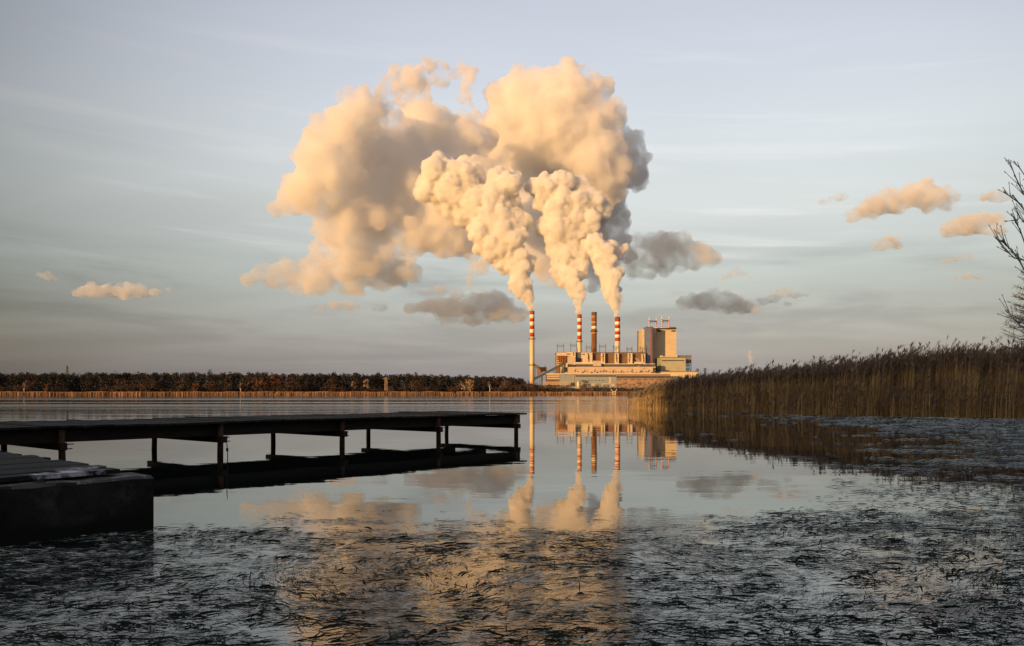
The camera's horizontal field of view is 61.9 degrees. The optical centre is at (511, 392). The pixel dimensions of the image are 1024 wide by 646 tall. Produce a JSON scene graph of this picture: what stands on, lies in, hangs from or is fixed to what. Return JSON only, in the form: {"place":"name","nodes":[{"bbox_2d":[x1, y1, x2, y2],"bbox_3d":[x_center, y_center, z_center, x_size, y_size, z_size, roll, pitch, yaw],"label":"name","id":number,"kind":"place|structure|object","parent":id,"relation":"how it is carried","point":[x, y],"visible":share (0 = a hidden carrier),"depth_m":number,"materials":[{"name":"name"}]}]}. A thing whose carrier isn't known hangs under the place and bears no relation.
{"place":"outdoors","nodes":[
{"label":"outdoors","id":0,"kind":"place"},
{"bbox_2d":[1,388,1016,417],"bbox_3d":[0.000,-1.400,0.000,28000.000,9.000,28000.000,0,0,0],"label":"ground","id":1,"kind":"structure","parent":0,"point":[605,390],"depth_m":461.44,"materials":[{"name":"brown soil"}]},
{"bbox_2d":[24,380,37,391],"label":"broadleaf tree","id":2,"kind":"object","parent":1,"relation":"on","point":[32,384],"visible":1,"depth_m":433.40,"materials":[{"name":"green plant"}]},
{"bbox_2d":[44,384,50,391],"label":"bush","id":3,"kind":"object","parent":1,"relation":"on","point":[48,386],"visible":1,"depth_m":433.18,"materials":[{"name":"brown plant"}]},
{"bbox_2d":[138,379,159,390],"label":"broadleaf tree","id":4,"kind":"object","parent":1,"relation":"on","point":[154,383],"visible":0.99,"depth_m":436.54,"materials":[{"name":"green plant"}]},
{"bbox_2d":[178,377,186,391],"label":"broadleaf tree","id":5,"kind":"object","parent":1,"relation":"on","point":[181,384],"visible":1,"depth_m":437.92,"materials":[{"name":"green plant"}]},
{"bbox_2d":[192,383,199,390],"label":"bush","id":6,"kind":"object","parent":1,"relation":"on","point":[195,386],"visible":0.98,"depth_m":433.14,"materials":[{"name":"brown plant"}]},
{"bbox_2d":[203,382,217,391],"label":"bush","id":7,"kind":"object","parent":1,"relation":"on","point":[209,385],"visible":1,"depth_m":434.49,"materials":[{"name":"plant"}]},
{"bbox_2d":[225,376,232,390],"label":"broadleaf tree","id":8,"kind":"object","parent":1,"relation":"on","point":[228,379],"visible":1,"depth_m":439.64,"materials":[{"name":"green plant"}]},
{"bbox_2d":[240,377,268,390],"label":"broadleaf tree","id":9,"kind":"object","parent":1,"relation":"on","point":[257,383],"visible":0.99,"depth_m":434.94,"materials":[{"name":"green plant"}]},
{"bbox_2d":[0,369,526,391],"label":"wood","id":10,"kind":"object","parent":1,"relation":"on","point":[85,382],"visible":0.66,"depth_m":455.48,"materials":[{"name":"plant"}]},
{"bbox_2d":[271,375,282,386],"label":"broadleaf tree","id":11,"kind":"object","parent":1,"relation":"on","point":[279,378],"visible":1,"depth_m":438.17,"materials":[{"name":"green plant"}]},
{"bbox_2d":[0,383,555,392],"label":"undergrowth","id":12,"kind":"object","parent":1,"relation":"on","point":[283,388],"visible":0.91,"depth_m":439.51,"materials":[{"name":"brown plant"}]},
{"bbox_2d":[283,377,300,388],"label":"broadleaf tree","id":13,"kind":"object","parent":1,"relation":"on","point":[290,385],"visible":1,"depth_m":435.84,"materials":[{"name":"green plant"}]},
{"bbox_2d":[326,379,338,391],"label":"broadleaf tree","id":14,"kind":"object","parent":1,"relation":"on","point":[329,381],"visible":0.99,"depth_m":433.30,"materials":[{"name":"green plant"}]},
{"bbox_2d":[363,379,369,390],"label":"broadleaf tree","id":15,"kind":"object","parent":1,"relation":"on","point":[366,381],"visible":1,"depth_m":433.59,"materials":[{"name":"brown plant"}]},
{"bbox_2d":[383,377,387,390],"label":"lattice mast","id":16,"kind":"object","parent":1,"relation":"on","point":[386,384],"visible":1,"depth_m":435.71,"materials":[{"name":"brown metal"}]},
{"bbox_2d":[409,381,423,389],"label":"broadleaf tree","id":17,"kind":"object","parent":1,"relation":"on","point":[414,382],"visible":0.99,"depth_m":435.07,"materials":[{"name":"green plant"}]},
{"bbox_2d":[460,380,473,390],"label":"broadleaf tree","id":18,"kind":"object","parent":1,"relation":"on","point":[468,383],"visible":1,"depth_m":434.05,"materials":[{"name":"brown plant"}]},
{"bbox_2d":[530,311,533,386],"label":"chimney","id":19,"kind":"object","parent":1,"relation":"on","point":[532,346],"visible":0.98,"depth_m":1221.71,"materials":[{"name":"red paint"}]},
{"bbox_2d":[508,381,562,391],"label":"thicket","id":20,"kind":"object","parent":1,"relation":"on","point":[534,387],"visible":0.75,"depth_m":440.96,"materials":[{"name":"brown plant"}]},
{"bbox_2d":[534,363,546,384],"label":"coal tower","id":21,"kind":"structure","parent":1,"relation":"on","point":[540,370],"depth_m":1245.00,"materials":[{"name":"metal"}]},
{"bbox_2d":[534,363,563,380],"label":"conveyor","id":22,"kind":"object","parent":1,"relation":"on","point":[548,371],"visible":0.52,"depth_m":1143.00,"materials":[{"name":"metal"}]},
{"bbox_2d":[543,382,574,386],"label":"pipe rack","id":23,"kind":"object","parent":1,"relation":"on","point":[559,383],"visible":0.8,"depth_m":1094.60,"materials":[{"name":"metal"}]},
{"bbox_2d":[576,314,582,351],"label":"chimney","id":24,"kind":"object","parent":1,"relation":"on","point":[579,340],"visible":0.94,"depth_m":1228.32,"materials":[{"name":"red paint"}]},
{"bbox_2d":[536,380,649,390],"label":"quay scrub","id":25,"kind":"object","parent":1,"relation":"on","point":[585,381],"visible":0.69,"depth_m":1068.42,"materials":[{"name":"brown plant"}]},
{"bbox_2d":[591,312,597,351],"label":"chimney","id":26,"kind":"object","parent":1,"relation":"on","point":[594,330],"visible":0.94,"depth_m":1236.57,"materials":[{"name":"brown concrete"}]},
{"bbox_2d":[555,352,645,372],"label":"boiler house","id":27,"kind":"structure","parent":1,"relation":"on","point":[570,358],"depth_m":1198.00,"materials":[{"name":"beige concrete"}]},
{"bbox_2d":[557,387,643,388],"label":"quay wall","id":28,"kind":"structure","parent":1,"relation":"on","point":[602,387],"depth_m":1089.00,"materials":[{"name":"concrete"}]},
{"bbox_2d":[560,361,655,372],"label":"turbine hall","id":29,"kind":"structure","parent":1,"relation":"on","point":[599,367],"depth_m":1168.00,"materials":[{"name":"beige concrete"}]},
{"bbox_2d":[546,373,670,386],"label":"waterfront hall","id":30,"kind":"structure","parent":1,"relation":"on","point":[615,379],"depth_m":1140.00,"materials":[{"name":"beige concrete"}]},
{"bbox_2d":[615,317,619,351],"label":"chimney","id":31,"kind":"object","parent":1,"relation":"on","point":[617,330],"visible":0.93,"depth_m":1221.74,"materials":[{"name":"red paint"}]},
{"bbox_2d":[637,319,675,363],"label":"tower block","id":32,"kind":"structure","parent":1,"relation":"on","point":[658,342],"depth_m":1229.00,"materials":[{"name":"white paint"}]},
{"bbox_2d":[655,355,685,370],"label":"side hall","id":33,"kind":"structure","parent":1,"relation":"on","point":[664,363],"depth_m":1195.00,"materials":[{"name":"beige concrete"}]},
{"bbox_2d":[656,371,698,380],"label":"annexe","id":34,"kind":"structure","parent":1,"relation":"on","point":[675,374],"depth_m":1178.00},
{"bbox_2d":[678,355,691,370],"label":"hopper tower","id":35,"kind":"structure","parent":1,"relation":"on","point":[688,358],"depth_m":1230.00,"materials":[{"name":"metal"}]},
{"bbox_2d":[626,335,1023,418],"bbox_3d":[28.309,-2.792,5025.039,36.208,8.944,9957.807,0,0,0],"label":"reed bed","id":36,"kind":"object","parent":1,"relation":"on","point":[962,381],"visible":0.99,"depth_m":56.55,"materials":[{"name":"brown plant"}]},
{"bbox_2d":[989,157,1023,326],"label":"bare tree","id":37,"kind":"object","parent":1,"relation":"on","point":[1018,258],"visible":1,"depth_m":14.89,"materials":[{"name":"brown plant"}]},
{"bbox_2d":[995,263,1023,352],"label":"larch tree","id":38,"kind":"object","parent":1,"relation":"on","point":[1020,309],"visible":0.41,"depth_m":62.78,"materials":[{"name":"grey plant"}]},
{"bbox_2d":[0,395,1023,645],"bbox_3d":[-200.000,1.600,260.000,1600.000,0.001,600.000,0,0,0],"label":"lake water","id":39,"kind":"structure","parent":0,"point":[562,465],"depth_m":12.17,"materials":[{"name":"black liquid"}]},
{"bbox_2d":[0,450,153,546],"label":"landing stage","id":40,"kind":"object","parent":39,"relation":"in","point":[42,499],"visible":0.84,"depth_m":9.54,"materials":[{"name":"wood"}]},
{"bbox_2d":[226,433,227,464],"bbox_3d":[-6.237,1.511,18.686,0.054,1.261,0.054,0,0,0],"label":"stake","id":41,"kind":"object","parent":39,"relation":"in","point":[227,450],"visible":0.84,"depth_m":18.68,"materials":[{"name":"brown wood"}]},
{"bbox_2d":[0,411,526,459],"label":"jetty","id":42,"kind":"object","parent":39,"relation":"in","point":[50,435],"visible":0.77,"depth_m":22.44,"materials":[{"name":"brown wood"}]},
{"bbox_2d":[0,391,632,395],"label":"reeds","id":43,"kind":"object","parent":39,"relation":"on","point":[319,393],"visible":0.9,"depth_m":427.08,"materials":[{"name":"brown plant"}]},
{"bbox_2d":[0,473,1023,645],"bbox_3d":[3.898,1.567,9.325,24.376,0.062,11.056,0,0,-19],"label":"floating leaves","id":44,"kind":"object","parent":39,"relation":"on","point":[943,630],"visible":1,"depth_m":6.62,"materials":[{"name":"plant"}]},
{"bbox_2d":[655,412,1023,534],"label":"floating leaves","id":45,"kind":"object","parent":39,"relation":"on","point":[970,424],"visible":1,"depth_m":23.29,"materials":[{"name":"plant"}]},
{"bbox_2d":[894,587,1023,625],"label":"ice scraps","id":46,"kind":"object","parent":39,"relation":"on","point":[973,613],"visible":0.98,"depth_m":6.09,"materials":[{"name":"grey ice"}]},
{"bbox_2d":[0,0,1023,386],"label":"sky","id":47,"kind":"structure","parent":0,"point":[369,187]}
]}

